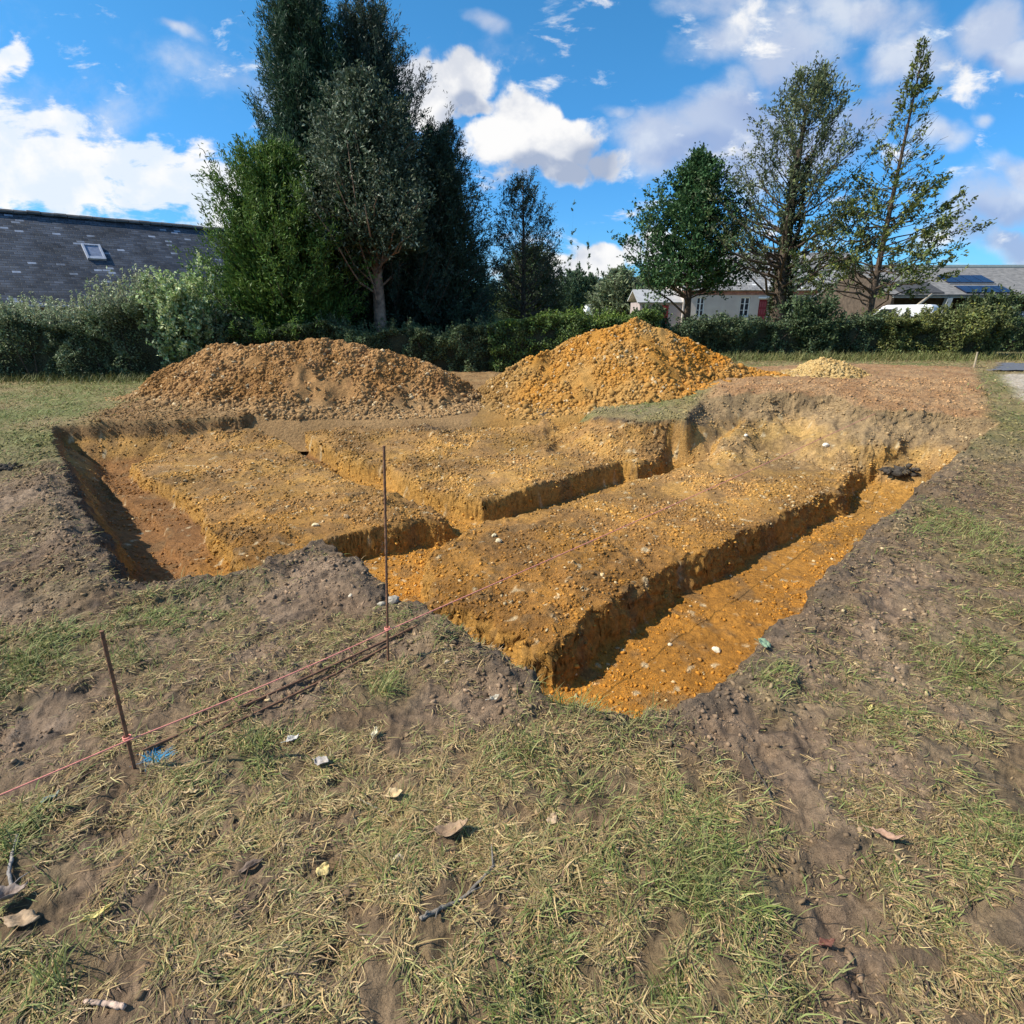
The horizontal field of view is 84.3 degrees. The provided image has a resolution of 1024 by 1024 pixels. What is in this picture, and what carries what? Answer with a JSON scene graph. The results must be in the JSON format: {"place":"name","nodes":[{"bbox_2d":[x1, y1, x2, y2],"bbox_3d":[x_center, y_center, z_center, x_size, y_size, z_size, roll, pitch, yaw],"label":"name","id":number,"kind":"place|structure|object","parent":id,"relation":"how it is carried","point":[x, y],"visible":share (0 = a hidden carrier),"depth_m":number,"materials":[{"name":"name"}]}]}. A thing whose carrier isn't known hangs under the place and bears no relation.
{"place":"outdoors","nodes":[
{"label":"outdoors","id":0,"kind":"place"},
{"bbox_2d":[0,352,1023,1023],"bbox_3d":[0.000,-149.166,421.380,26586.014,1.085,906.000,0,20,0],"label":"ground","id":1,"kind":"structure","parent":0,"point":[688,578],"depth_m":3.28,"materials":[{"name":"brown soil"}]},
{"bbox_2d":[0,462,23,470],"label":"stone","id":2,"kind":"object","parent":1,"relation":"on","point":[8,466],"visible":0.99,"depth_m":5.91,"materials":[{"name":"grey stone"}]},
{"bbox_2d":[0,909,39,927],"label":"fallen leaf","id":3,"kind":"object","parent":1,"relation":"on","point":[27,916],"visible":1,"depth_m":1.54,"materials":[{"name":"beige plant"}]},
{"bbox_2d":[0,208,227,319],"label":"barn","id":4,"kind":"structure","parent":1,"relation":"on","point":[60,256],"depth_m":22.13,"materials":[{"name":"stone"}]},
{"bbox_2d":[99,630,136,768],"bbox_3d":[-1.384,0.705,2.000,0.036,0.652,0.014,0,20,0],"label":"iron stake","id":5,"kind":"object","parent":1,"relation":"on","point":[115,690],"visible":0.88,"depth_m":1.97,"materials":[{"name":"brown metal"}]},
{"bbox_2d":[0,263,247,380],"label":"rough hedge","id":6,"kind":"object","parent":1,"relation":"on","point":[98,337],"visible":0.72,"depth_m":13.00,"materials":[{"name":"green plant"}]},
{"bbox_2d":[127,252,225,365],"bbox_3d":[-7.940,-4.692,13.526,2.191,2.896,2.138,0,20,0],"label":"elder bush","id":7,"kind":"object","parent":1,"relation":"on","point":[176,302],"visible":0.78,"depth_m":13.09,"materials":[{"name":"green plant"}]},
{"bbox_2d":[239,858,263,873],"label":"fallen leaf","id":8,"kind":"object","parent":1,"relation":"on","point":[252,863],"visible":0.99,"depth_m":1.70,"materials":[{"name":"grey plant"}]},
{"bbox_2d":[168,130,387,343],"bbox_3d":[-6.012,-6.566,14.850,5.577,5.940,5.611,0,20,0],"label":"evergreen bush","id":9,"kind":"object","parent":1,"relation":"on","point":[266,242],"visible":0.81,"depth_m":13.79,"materials":[{"name":"green plant"}]},
{"bbox_2d":[142,625,416,751],"bbox_3d":[-0.956,0.754,2.560,1.256,0.041,0.013,-18,26,-40],"label":"iron rod","id":10,"kind":"object","parent":1,"relation":"on","point":[269,694],"visible":1,"depth_m":2.49,"materials":[{"name":"metal"}]},
{"bbox_2d":[194,645,386,741],"bbox_3d":[-0.927,0.783,2.501,0.013,0.030,0.892,18,26,40],"label":"iron rod","id":11,"kind":"object","parent":1,"relation":"on","point":[299,691],"visible":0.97,"depth_m":2.47,"materials":[{"name":"brown metal"}]},
{"bbox_2d":[101,338,481,451],"bbox_3d":[-4.040,-2.221,10.464,8.591,1.938,4.800,0,20,0],"label":"spoil heap","id":12,"kind":"object","parent":1,"relation":"on","point":[329,384],"visible":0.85,"depth_m":9.44,"materials":[{"name":"brown gravel"}]},
{"bbox_2d":[212,0,429,328],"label":"conifer","id":13,"kind":"object","parent":1,"relation":"on","point":[298,32],"visible":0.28,"depth_m":14.74,"materials":[{"name":"green plant"}]},
{"bbox_2d":[313,861,329,879],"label":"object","id":14,"kind":"object","parent":1,"relation":"on","point":[323,868],"visible":0.98,"depth_m":1.71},
{"bbox_2d":[215,309,500,371],"bbox_3d":[-3.692,-4.399,14.652,7.263,1.684,2.100,-2,20,-5],"label":"trimmed hedge","id":15,"kind":"object","parent":1,"relation":"on","point":[461,347],"visible":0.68,"depth_m":14.36,"materials":[{"name":"green plant"}]},
{"bbox_2d":[275,56,448,332],"bbox_3d":[-3.834,-7.637,14.974,4.316,7.488,5.539,0,20,0],"label":"evergreen oak","id":16,"kind":"object","parent":1,"relation":"on","point":[366,155],"visible":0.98,"depth_m":13.82,"materials":[{"name":"green plant"}]},
{"bbox_2d":[377,601,385,606],"bbox_3d":[-0.741,0.524,3.211,0.040,0.034,0.052,17,13,31],"label":"flint stone","id":17,"kind":"object","parent":1,"relation":"on","point":[383,603],"visible":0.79,"depth_m":3.20,"materials":[{"name":"white stone"}]},
{"bbox_2d":[383,446,388,661],"bbox_3d":[-0.569,0.280,2.564,0.080,1.184,0.013,0,20,0],"label":"iron stake","id":18,"kind":"object","parent":1,"relation":"on","point":[385,536],"visible":0.88,"depth_m":2.52,"materials":[{"name":"brown metal"}]},
{"bbox_2d":[0,367,970,795],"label":"marking line","id":19,"kind":"object","parent":18,"relation":"attached to","point":[124,739],"visible":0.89,"depth_m":2.43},
{"bbox_2d":[388,595,398,603],"bbox_3d":[-0.683,0.503,3.240,0.076,0.045,0.064,3,24,-24],"label":"flint stone","id":20,"kind":"object","parent":1,"relation":"on","point":[393,599],"visible":0.86,"depth_m":3.22,"materials":[{"name":"white stone"}]},
{"bbox_2d":[291,0,502,333],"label":"conifer","id":21,"kind":"object","parent":1,"relation":"on","point":[368,40],"visible":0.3,"depth_m":15.55,"materials":[{"name":"green plant"}]},
{"bbox_2d":[372,115,517,334],"bbox_3d":[-2.220,-8.111,17.439,4.923,6.955,5.903,0,20,0],"label":"conifer","id":22,"kind":"object","parent":1,"relation":"on","point":[453,205],"visible":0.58,"depth_m":16.59,"materials":[{"name":"green plant"}]},
{"bbox_2d":[419,844,495,920],"bbox_3d":[-0.132,1.077,1.622,0.069,0.041,0.290,16,25,38],"label":"fallen stick","id":23,"kind":"object","parent":1,"relation":"on","point":[427,914],"visible":0.96,"depth_m":1.59,"materials":[{"name":"grey wood"}]},
{"bbox_2d":[435,117,509,318],"bbox_3d":[-1.945,-8.781,18.708,3.928,7.171,4.171,7,21,18],"label":"conifer","id":24,"kind":"object","parent":1,"relation":"on","point":[459,142],"visible":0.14,"depth_m":17.49,"materials":[{"name":"green plant"}]},
{"bbox_2d":[474,288,508,321],"bbox_3d":[-1.696,-12.746,35.774,4.421,3.514,4.515,0,20,0],"label":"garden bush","id":25,"kind":"object","parent":1,"relation":"on","point":[494,302],"depth_m":34.99,"materials":[{"name":"green plant"}]},
{"bbox_2d":[485,694,498,700],"bbox_3d":[-0.080,0.789,2.396,0.032,0.024,0.072,16,13,41],"label":"stone","id":26,"kind":"object","parent":1,"relation":"on","point":[495,696],"visible":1,"depth_m":2.40,"materials":[{"name":"beige stone"}]},
{"bbox_2d":[0,349,1023,1023],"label":"grass","id":27,"kind":"structure","parent":1,"relation":"on","point":[608,869],"depth_m":1.77,"materials":[{"name":"green plant"}]},
{"bbox_2d":[0,881,27,900],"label":"fallen leaf","id":28,"kind":"object","parent":27,"relation":"on","point":[9,891],"visible":1,"depth_m":1.60,"materials":[{"name":"grey plant"}]},
{"bbox_2d":[6,834,29,884],"bbox_3d":[-1.502,1.058,1.717,0.052,0.026,0.253,-17,26,-40],"label":"fallen stick","id":29,"kind":"object","parent":27,"relation":"on","point":[8,872],"visible":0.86,"depth_m":1.69,"materials":[{"name":"grey wood"}]},
{"bbox_2d":[34,789,59,806],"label":"fallen leaf","id":30,"kind":"object","parent":27,"relation":"on","point":[51,798],"visible":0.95,"depth_m":1.93,"materials":[{"name":"grey plant"}]},
{"bbox_2d":[69,901,115,925],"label":"fallen leaf","id":31,"kind":"object","parent":27,"relation":"on","point":[107,907],"visible":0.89,"depth_m":1.55,"materials":[{"name":"yellow plant"}]},
{"bbox_2d":[82,998,126,1010],"bbox_3d":[-0.980,1.182,1.361,0.123,0.030,0.018,4,20,10],"label":"fallen stick","id":32,"kind":"object","parent":27,"relation":"on","point":[116,1005],"visible":1,"depth_m":1.36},
{"bbox_2d":[180,788,198,793],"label":"fallen leaf","id":33,"kind":"object","parent":27,"relation":"on","point":[190,791],"visible":1,"depth_m":1.97,"materials":[{"name":"beige plant"}]},
{"bbox_2d":[281,733,298,742],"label":"fallen leaf","id":34,"kind":"object","parent":27,"relation":"on","point":[290,738],"visible":1,"depth_m":2.23,"materials":[{"name":"white plant"}]},
{"bbox_2d":[312,756,328,765],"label":"fallen leaf","id":35,"kind":"object","parent":27,"relation":"on","point":[318,760],"visible":1,"depth_m":2.10,"materials":[{"name":"white plant"}]},
{"bbox_2d":[369,726,377,741],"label":"fallen leaf","id":36,"kind":"object","parent":27,"relation":"on","point":[374,733],"visible":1,"depth_m":2.22,"materials":[{"name":"beige plant"}]},
{"bbox_2d":[359,798,394,819],"bbox_3d":[-0.457,1.005,1.913,0.167,0.017,0.010,10,22,26],"label":"fallen stick","id":37,"kind":"object","parent":27,"relation":"on","point":[377,808],"visible":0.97,"depth_m":1.91,"materials":[{"name":"grey wood"}]},
{"bbox_2d":[382,787,403,796],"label":"fallen leaf","id":38,"kind":"object","parent":27,"relation":"on","point":[395,792],"visible":1,"depth_m":1.95,"materials":[{"name":"beige plant"}]},
{"bbox_2d":[425,817,467,836],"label":"fallen leaf","id":39,"kind":"object","parent":27,"relation":"on","point":[446,832],"visible":1,"depth_m":1.80,"materials":[{"name":"beige plant"}]},
{"bbox_2d":[546,812,557,823],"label":"fallen leaf","id":40,"kind":"object","parent":27,"relation":"on","point":[554,817],"visible":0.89,"depth_m":1.86,"materials":[{"name":"beige plant"}]},
{"bbox_2d":[745,752,773,800],"bbox_3d":[0.900,0.947,2.040,0.037,0.025,0.216,0,20,0],"label":"fallen stick","id":41,"kind":"object","parent":27,"relation":"on","point":[747,755],"visible":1,"depth_m":2.05,"materials":[{"name":"grey wood"}]},
{"bbox_2d":[754,638,770,647],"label":"fallen leaf","id":42,"kind":"object","parent":27,"relation":"on","point":[764,642],"visible":1,"depth_m":2.77,"materials":[{"name":"green plant"}]},
{"bbox_2d":[485,164,570,318],"bbox_3d":[0.410,-8.145,18.831,3.164,5.894,3.500,0,20,0],"label":"slender tree","id":43,"kind":"object","parent":1,"relation":"on","point":[512,191],"visible":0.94,"depth_m":18.38,"materials":[{"name":"green plant"}]},
{"bbox_2d":[495,240,571,322],"bbox_3d":[0.823,-9.294,24.296,3.513,4.672,3.874,0,20,0],"label":"round tree","id":44,"kind":"object","parent":1,"relation":"on","point":[555,294],"visible":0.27,"depth_m":23.64,"materials":[{"name":"green plant"}]},
{"bbox_2d":[555,268,588,313],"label":"round tree","id":45,"kind":"object","parent":1,"relation":"on","point":[576,273],"visible":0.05,"depth_m":100.75,"materials":[{"name":"green plant"}]},
{"bbox_2d":[561,200,582,314],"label":"poplar tree","id":46,"kind":"object","parent":1,"relation":"on","point":[573,296],"visible":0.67,"depth_m":85.12,"materials":[{"name":"green plant"}]},
{"bbox_2d":[486,304,663,371],"bbox_3d":[1.583,-4.505,14.815,4.599,1.774,2.061,0,20,0],"label":"trimmed hedge","id":47,"kind":"object","parent":1,"relation":"on","point":[517,340],"visible":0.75,"depth_m":14.46,"materials":[{"name":"green plant"}]},
{"bbox_2d":[568,245,591,309],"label":"poplar tree","id":48,"kind":"object","parent":1,"relation":"on","point":[579,276],"visible":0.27,"depth_m":86.83,"materials":[{"name":"green plant"}]},
{"bbox_2d":[581,273,593,304],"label":"poplar tree","id":49,"kind":"object","parent":1,"relation":"on","point":[587,281],"visible":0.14,"depth_m":88.55,"materials":[{"name":"green plant"}]},
{"bbox_2d":[586,242,597,295],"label":"poplar tree","id":50,"kind":"object","parent":1,"relation":"on","point":[591,273],"visible":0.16,"depth_m":90.25,"materials":[{"name":"green plant"}]},
{"bbox_2d":[594,268,604,282],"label":"poplar tree","id":51,"kind":"object","parent":1,"relation":"on","point":[602,274],"visible":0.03,"depth_m":92.32,"materials":[{"name":"green plant"}]},
{"bbox_2d":[574,263,650,322],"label":"willow tree","id":52,"kind":"object","parent":1,"relation":"on","point":[613,289],"visible":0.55,"depth_m":52.60,"materials":[{"name":"green plant"}]},
{"bbox_2d":[471,317,798,428],"bbox_3d":[2.485,-2.391,10.403,8.056,2.291,4.800,0,20,0],"label":"spoil heap","id":53,"kind":"object","parent":1,"relation":"on","point":[633,361],"visible":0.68,"depth_m":9.44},
{"bbox_2d":[638,274,658,288],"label":"willow tree","id":54,"kind":"object","parent":1,"relation":"on","point":[641,281],"visible":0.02,"depth_m":60.18,"materials":[{"name":"green plant"}]},
{"bbox_2d":[633,183,675,329],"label":"poplar tree","id":55,"kind":"object","parent":1,"relation":"on","point":[663,320],"visible":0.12,"depth_m":14.53,"materials":[{"name":"green plant"}]},
{"bbox_2d":[607,141,772,321],"bbox_3d":[6.987,-10.060,21.979,6.846,7.437,6.125,0,20,0],"label":"broadleaf tree","id":56,"kind":"object","parent":1,"relation":"on","point":[696,253],"visible":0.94,"depth_m":20.81,"materials":[{"name":"green plant"}]},
{"bbox_2d":[712,647,720,652],"bbox_3d":[1.350,0.913,3.734,0.046,0.042,0.067,-2,20,-7],"label":"flint stone","id":57,"kind":"object","parent":1,"relation":"on","point":[716,649],"visible":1,"depth_m":3.72,"materials":[{"name":"white stone"}]},
{"bbox_2d":[660,310,891,356],"bbox_3d":[6.711,-4.671,14.919,6.756,1.259,1.928,0,20,0],"label":"trimmed hedge","id":58,"kind":"object","parent":1,"relation":"on","point":[722,332],"visible":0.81,"depth_m":14.58,"materials":[{"name":"green plant"}]},
{"bbox_2d":[684,50,899,321],"bbox_3d":[9.622,-10.150,19.390,6.920,9.247,6.269,0,20,0],"label":"ivy clad tree","id":59,"kind":"object","parent":1,"relation":"on","point":[797,180],"visible":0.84,"depth_m":18.87,"materials":[{"name":"green plant"}]},
{"bbox_2d":[771,260,850,352],"bbox_3d":[7.757,-5.252,14.625,1.642,2.431,1.815,0,20,0],"label":"laurel bush","id":60,"kind":"object","parent":1,"relation":"on","point":[824,309],"visible":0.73,"depth_m":14.47,"materials":[{"name":"green plant"}]},
{"bbox_2d":[770,357,872,378],"bbox_3d":[5.349,-2.177,10.267,4.196,1.250,2.400,0,20,0],"label":"spoil heap","id":61,"kind":"object","parent":1,"relation":"on","point":[824,367],"visible":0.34,"depth_m":9.94,"materials":[{"name":"beige gravel"}]},
{"bbox_2d":[811,937,834,946],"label":"fallen leaf","id":62,"kind":"object","parent":1,"relation":"on","point":[827,942],"visible":1,"depth_m":1.50,"materials":[{"name":"brown plant"}]},
{"bbox_2d":[863,825,905,839],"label":"fallen leaf","id":63,"kind":"object","parent":1,"relation":"on","point":[882,832],"visible":1,"depth_m":1.78,"materials":[{"name":"beige plant"}]},
{"bbox_2d":[788,35,996,314],"bbox_3d":[11.794,-9.658,17.941,6.211,8.978,4.974,-9,22,-25],"label":"thin tipped tree","id":64,"kind":"object","parent":1,"relation":"on","point":[920,254],"visible":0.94,"depth_m":17.61,"materials":[{"name":"green plant"}]},
{"bbox_2d":[878,462,919,477],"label":"turf clump","id":65,"kind":"object","parent":1,"relation":"on","point":[903,471],"visible":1,"depth_m":6.81,"materials":[{"name":"grey plant"}]},
{"bbox_2d":[878,304,937,317],"bbox_3d":[18.247,-9.002,27.191,3.338,1.819,1.640,17,26,39],"label":"white van","id":66,"kind":"object","parent":1,"relation":"on","point":[915,308],"visible":0.04,"depth_m":25.96,"materials":[{"name":"paint"}]},
{"bbox_2d":[815,265,1023,320],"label":"house","id":67,"kind":"structure","parent":1,"relation":"on","point":[963,284],"depth_m":31.06,"materials":[{"name":"concrete"}]},
{"bbox_2d":[916,293,932,304],"bbox_3d":[19.106,-9.546,27.592,4.658,2.172,0.160,-12,23,-29],"label":"leaning pole","id":68,"kind":"object","parent":1,"relation":"on","point":[924,299],"visible":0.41,"depth_m":28.11,"materials":[{"name":"grey metal"}]},
{"bbox_2d":[861,299,1013,357],"bbox_3d":[10.757,-4.680,14.536,3.175,1.512,1.945,6,21,17],"label":"trimmed hedge","id":69,"kind":"object","parent":1,"relation":"on","point":[968,330],"visible":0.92,"depth_m":14.22,"materials":[{"name":"green plant"}]},
{"bbox_2d":[973,352,977,367],"bbox_3d":[9.656,-3.136,11.777,0.051,0.380,0.042,0,20,0],"label":"wooden peg","id":70,"kind":"object","parent":1,"relation":"on","point":[975,360],"visible":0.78,"depth_m":11.75,"materials":[{"name":"beige wood"}]},
{"bbox_2d":[955,283,1023,353],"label":"laurel bush","id":71,"kind":"object","parent":1,"relation":"on","point":[1014,301],"visible":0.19,"depth_m":14.37,"materials":[{"name":"green plant"}]},
{"bbox_2d":[998,316,1023,351],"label":"hedge beyond road","id":72,"kind":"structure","parent":1,"relation":"on","point":[1017,344],"depth_m":16.83,"materials":[{"name":"green plant"}]},
{"bbox_2d":[0,0,1023,287],"label":"sky","id":73,"kind":"structure","parent":0,"point":[107,107],"materials":[{"name":"blue"}]},
{"bbox_2d":[627,237,851,326],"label":"house","id":74,"kind":"structure","parent":0,"point":[748,298],"depth_m":45.16,"materials":[{"name":"white paint"}]},
{"bbox_2d":[694,297,704,316],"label":"window","id":75,"kind":"structure","parent":74,"relation":"in","point":[700,301],"depth_m":45.22,"materials":[{"name":"white paint"}]},
{"bbox_2d":[738,297,749,316],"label":"window","id":76,"kind":"structure","parent":74,"relation":"in","point":[744,304],"depth_m":45.24,"materials":[{"name":"white paint"}]},
{"bbox_2d":[757,300,767,319],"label":"door","id":77,"kind":"structure","parent":74,"relation":"in","point":[762,308],"depth_m":45.27,"materials":[{"name":"red paint"}]},
{"bbox_2d":[993,362,1023,369],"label":"road","id":78,"kind":"structure","parent":0,"point":[1017,366],"depth_m":11.74,"materials":[{"name":"grey asphalt"}]}
]}

